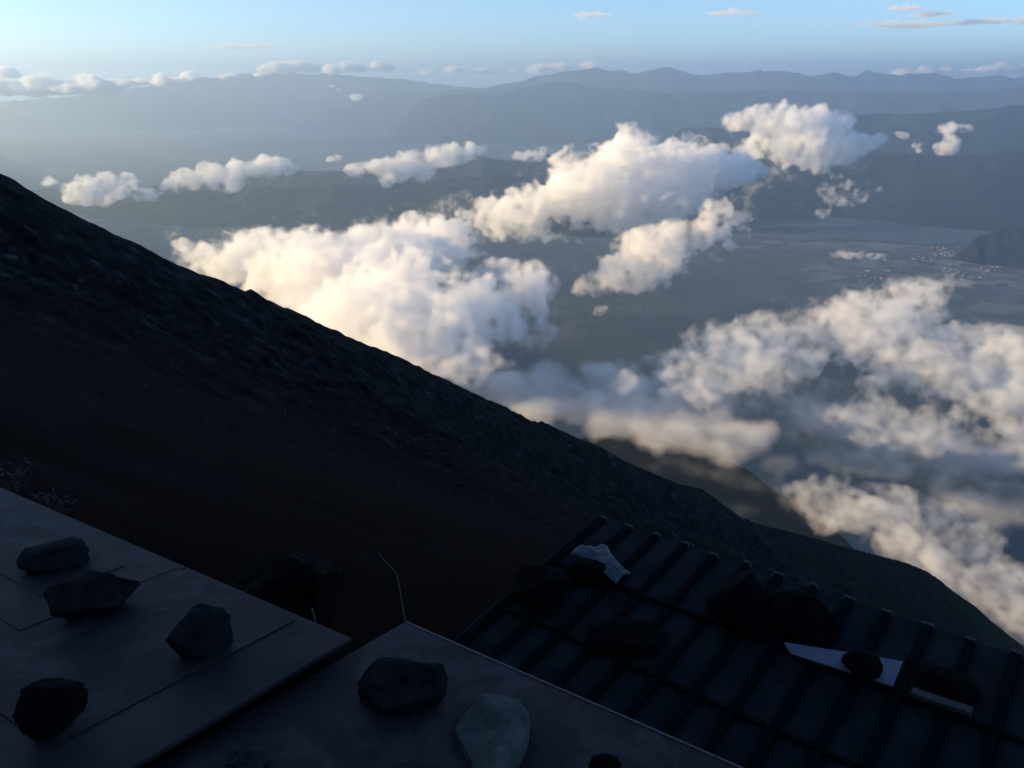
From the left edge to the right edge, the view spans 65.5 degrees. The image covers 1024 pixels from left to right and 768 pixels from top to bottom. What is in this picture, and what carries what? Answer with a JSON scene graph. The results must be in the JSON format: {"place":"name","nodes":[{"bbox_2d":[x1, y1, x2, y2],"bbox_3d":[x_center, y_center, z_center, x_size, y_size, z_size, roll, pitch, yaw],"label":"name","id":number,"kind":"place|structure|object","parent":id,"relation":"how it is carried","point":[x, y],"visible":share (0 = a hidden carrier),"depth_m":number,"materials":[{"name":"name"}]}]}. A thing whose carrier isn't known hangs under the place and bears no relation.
{"place":"outdoors","nodes":[
{"label":"outdoors","id":0,"kind":"place"},
{"bbox_2d":[0,69,470,131],"bbox_3d":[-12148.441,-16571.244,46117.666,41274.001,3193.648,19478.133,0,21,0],"label":"mountains","id":1,"kind":"structure","parent":0,"point":[281,97],"depth_m":43611.95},
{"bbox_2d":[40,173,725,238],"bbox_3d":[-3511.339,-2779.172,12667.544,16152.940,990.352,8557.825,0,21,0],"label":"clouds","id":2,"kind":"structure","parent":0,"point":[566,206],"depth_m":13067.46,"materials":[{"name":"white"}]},
{"bbox_2d":[0,126,1023,646],"bbox_3d":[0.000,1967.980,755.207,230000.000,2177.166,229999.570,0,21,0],"label":"valley floor","id":3,"kind":"structure","parent":0,"point":[884,418],"depth_m":7523.65,"materials":[{"name":"grey"}]},
{"bbox_2d":[851,246,1001,286],"bbox_3d":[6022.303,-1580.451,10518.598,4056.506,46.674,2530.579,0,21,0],"label":"town buildings","id":4,"kind":"structure","parent":3,"relation":"on","point":[958,272],"depth_m":10408.61,"materials":[{"name":"grey"}]},
{"bbox_2d":[0,174,1023,667],"bbox_3d":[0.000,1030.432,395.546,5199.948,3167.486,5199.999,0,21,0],"label":"mountainside","id":5,"kind":"structure","parent":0,"point":[204,496],"depth_m":154.95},
{"bbox_2d":[0,457,35,491],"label":"shrub","id":6,"kind":"object","parent":5,"relation":"on","point":[13,480],"visible":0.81,"depth_m":12.93,"materials":[{"name":"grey plant"}]},
{"bbox_2d":[27,485,78,512],"bbox_3d":[-7.784,2.020,13.147,1.016,0.479,0.952,12,24,29],"label":"shrub","id":7,"kind":"object","parent":5,"relation":"on","point":[47,504],"visible":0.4,"depth_m":13.25,"materials":[{"name":"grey plant"}]},
{"bbox_2d":[0,487,351,767],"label":"roof","id":8,"kind":"structure","parent":5,"relation":"on","point":[154,698],"depth_m":3.56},
{"bbox_2d":[12,677,87,739],"bbox_3d":[-1.762,1.223,3.042,0.256,0.203,0.180,-9,16,-35],"label":"stone","id":9,"kind":"object","parent":8,"relation":"on","point":[46,707],"visible":1,"depth_m":2.98,"materials":[{"name":"black stone"}]},
{"bbox_2d":[16,536,89,572],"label":"stone","id":10,"kind":"object","parent":8,"relation":"on","point":[66,554],"visible":1,"depth_m":4.32,"materials":[{"name":"grey stone"}]},
{"bbox_2d":[43,569,140,618],"bbox_3d":[-2.046,1.019,3.903,0.425,0.206,0.234,-8,15,-31],"label":"stone","id":11,"kind":"object","parent":8,"relation":"on","point":[88,592],"visible":1,"depth_m":3.83,"materials":[{"name":"grey stone"}]},
{"bbox_2d":[166,603,233,662],"bbox_3d":[-1.376,1.098,3.515,0.280,0.245,0.168,-6,14,-25],"label":"stone","id":12,"kind":"object","parent":8,"relation":"on","point":[201,632],"visible":1,"depth_m":3.47,"materials":[{"name":"grey stone"}]},
{"bbox_2d":[231,549,344,627],"bbox_3d":[-3.701,3.504,12.955,1.824,1.756,1.355,-3,21,-7],"label":"boulder","id":13,"kind":"object","parent":5,"relation":"on","point":[301,584],"visible":0.62,"depth_m":12.52,"materials":[{"name":"black stone"}]},
{"bbox_2d":[310,608,315,622],"bbox_3d":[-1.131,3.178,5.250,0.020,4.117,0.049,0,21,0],"label":"stake","id":14,"kind":"object","parent":5,"relation":"on","point":[313,614],"visible":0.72,"depth_m":4.52,"materials":[{"name":"grey wood"}]},
{"bbox_2d":[378,551,405,621],"bbox_3d":[-2.649,4.564,18.099,0.258,1.828,5.837,-6,22,-14],"label":"rope","id":15,"kind":"object","parent":5,"relation":"on","point":[399,586],"visible":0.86,"depth_m":17.90,"materials":[{"name":"black fabric"}]},
{"bbox_2d":[152,621,743,767],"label":"mountain hut","id":16,"kind":"object","parent":5,"relation":"on","point":[324,718],"visible":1,"depth_m":3.19,"materials":[{"name":"grey metal"}]},
{"bbox_2d":[225,744,270,767],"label":"stone","id":17,"kind":"object","parent":16,"relation":"on","point":[249,756],"visible":1,"depth_m":2.95,"materials":[{"name":"grey stone"}]},
{"bbox_2d":[357,657,447,716],"bbox_3d":[-0.459,1.240,3.330,0.377,0.211,0.226,-2,13,-10],"label":"stone","id":18,"kind":"object","parent":16,"relation":"on","point":[389,686],"visible":1,"depth_m":3.27,"materials":[{"name":"grey stone"}]},
{"bbox_2d":[451,693,529,767],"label":"stone","id":19,"kind":"object","parent":16,"relation":"on","point":[490,730],"visible":1,"depth_m":3.07,"materials":[{"name":"grey stone"}]},
{"bbox_2d":[588,753,621,767],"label":"stone","id":20,"kind":"object","parent":16,"relation":"on","point":[606,760],"visible":1,"depth_m":2.92,"materials":[{"name":"black stone"}]},
{"bbox_2d":[0,191,986,644],"bbox_3d":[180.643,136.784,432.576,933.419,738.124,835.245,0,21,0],"label":"rubble","id":21,"kind":"object","parent":5,"relation":"on","point":[656,521],"visible":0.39,"depth_m":301.35,"materials":[{"name":"black stone"}]},
{"bbox_2d":[451,514,1023,767],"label":"mountain hut","id":22,"kind":"object","parent":5,"relation":"on","point":[703,677],"visible":0.74,"depth_m":9.07,"materials":[{"name":"black metal"}]},
{"bbox_2d":[509,564,569,608],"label":"stone","id":23,"kind":"object","parent":22,"relation":"on","point":[534,586],"visible":1,"depth_m":10.26,"materials":[{"name":"black stone"}]},
{"bbox_2d":[565,557,608,581],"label":"stone","id":24,"kind":"object","parent":22,"relation":"on","point":[584,569],"visible":0.9,"depth_m":10.68,"materials":[{"name":"black stone"}]},
{"bbox_2d":[570,544,629,583],"bbox_3d":[1.292,2.449,10.953,0.493,0.239,0.949,-14,25,-32],"label":"plastic sheet","id":25,"kind":"object","parent":22,"relation":"on","point":[614,571],"visible":0.96,"depth_m":10.94,"materials":[{"name":"grey"}]},
{"bbox_2d":[586,616,668,654],"bbox_3d":[1.397,3.014,9.617,0.996,0.237,0.598,0,23,11],"label":"stone","id":26,"kind":"object","parent":22,"relation":"on","point":[625,635],"visible":1,"depth_m":9.50,"materials":[{"name":"black stone"}]},
{"bbox_2d":[706,570,777,633],"bbox_3d":[2.847,2.611,9.733,0.894,0.676,0.715,4,24,19],"label":"stone","id":27,"kind":"object","parent":22,"relation":"on","point":[743,602],"visible":0.96,"depth_m":9.49,"materials":[{"name":"black stone"}]},
{"bbox_2d":[768,590,840,642],"bbox_3d":[3.483,2.768,9.590,0.926,0.403,0.648,6,25,23],"label":"stone","id":28,"kind":"object","parent":22,"relation":"on","point":[804,616],"visible":0.88,"depth_m":9.46,"materials":[{"name":"black stone"}]},
{"bbox_2d":[784,642,902,686],"bbox_3d":[3.704,3.138,8.914,1.256,0.100,0.426,7,22,18],"label":"board","id":29,"kind":"object","parent":22,"relation":"on","point":[833,658],"visible":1,"depth_m":8.98,"materials":[{"name":"grey wood"}]},
{"bbox_2d":[841,648,882,679],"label":"stone","id":30,"kind":"object","parent":29,"relation":"on","point":[862,664],"visible":1,"depth_m":8.62,"materials":[{"name":"black stone"}]},
{"bbox_2d":[911,687,972,716],"bbox_3d":[4.494,3.327,8.332,0.571,0.091,0.103,14,25,32],"label":"plank","id":31,"kind":"object","parent":22,"relation":"on","point":[941,701],"visible":1,"depth_m":8.31,"materials":[{"name":"grey wood"}]},
{"bbox_2d":[913,662,983,704],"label":"stone","id":32,"kind":"object","parent":31,"relation":"on","point":[945,682],"visible":0.91,"depth_m":8.47,"materials":[{"name":"black stone"}]},
{"bbox_2d":[0,0,1023,101],"label":"sky","id":33,"kind":"structure","parent":0,"point":[49,48],"materials":[{"name":"blue"}]},
{"bbox_2d":[30,141,1023,231],"bbox_3d":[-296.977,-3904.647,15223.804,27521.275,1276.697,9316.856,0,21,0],"label":"hills","id":34,"kind":"structure","parent":0,"point":[975,192],"depth_m":14939.21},
{"bbox_2d":[286,67,1023,132],"bbox_3d":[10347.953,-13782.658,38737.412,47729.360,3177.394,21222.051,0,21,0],"label":"mountains","id":35,"kind":"structure","parent":0,"point":[376,112],"depth_m":40772.10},
{"bbox_2d":[385,80,1023,144],"bbox_3d":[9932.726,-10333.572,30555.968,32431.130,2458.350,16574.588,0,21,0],"label":"mountains","id":36,"kind":"structure","parent":0,"point":[560,111],"depth_m":31909.11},
{"bbox_2d":[581,435,853,549],"bbox_3d":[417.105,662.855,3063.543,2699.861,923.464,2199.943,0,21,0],"label":"hills","id":37,"kind":"structure","parent":0,"point":[743,493],"depth_m":2898.88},
{"bbox_2d":[658,105,1023,155],"bbox_3d":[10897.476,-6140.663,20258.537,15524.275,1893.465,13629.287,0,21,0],"label":"hills","id":38,"kind":"structure","parent":0,"point":[983,131],"depth_m":19849.81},
{"bbox_2d":[793,221,994,244],"bbox_3d":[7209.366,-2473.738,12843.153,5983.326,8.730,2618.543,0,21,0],"label":"lake","id":39,"kind":"structure","parent":0,"point":[885,231],"depth_m":12594.49,"materials":[{"name":"blue liquid"}]},
{"bbox_2d":[949,229,1023,268],"bbox_3d":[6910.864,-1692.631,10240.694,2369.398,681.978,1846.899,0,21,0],"label":"hills","id":40,"kind":"structure","parent":0,"point":[1002,248],"depth_m":10481.55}
]}

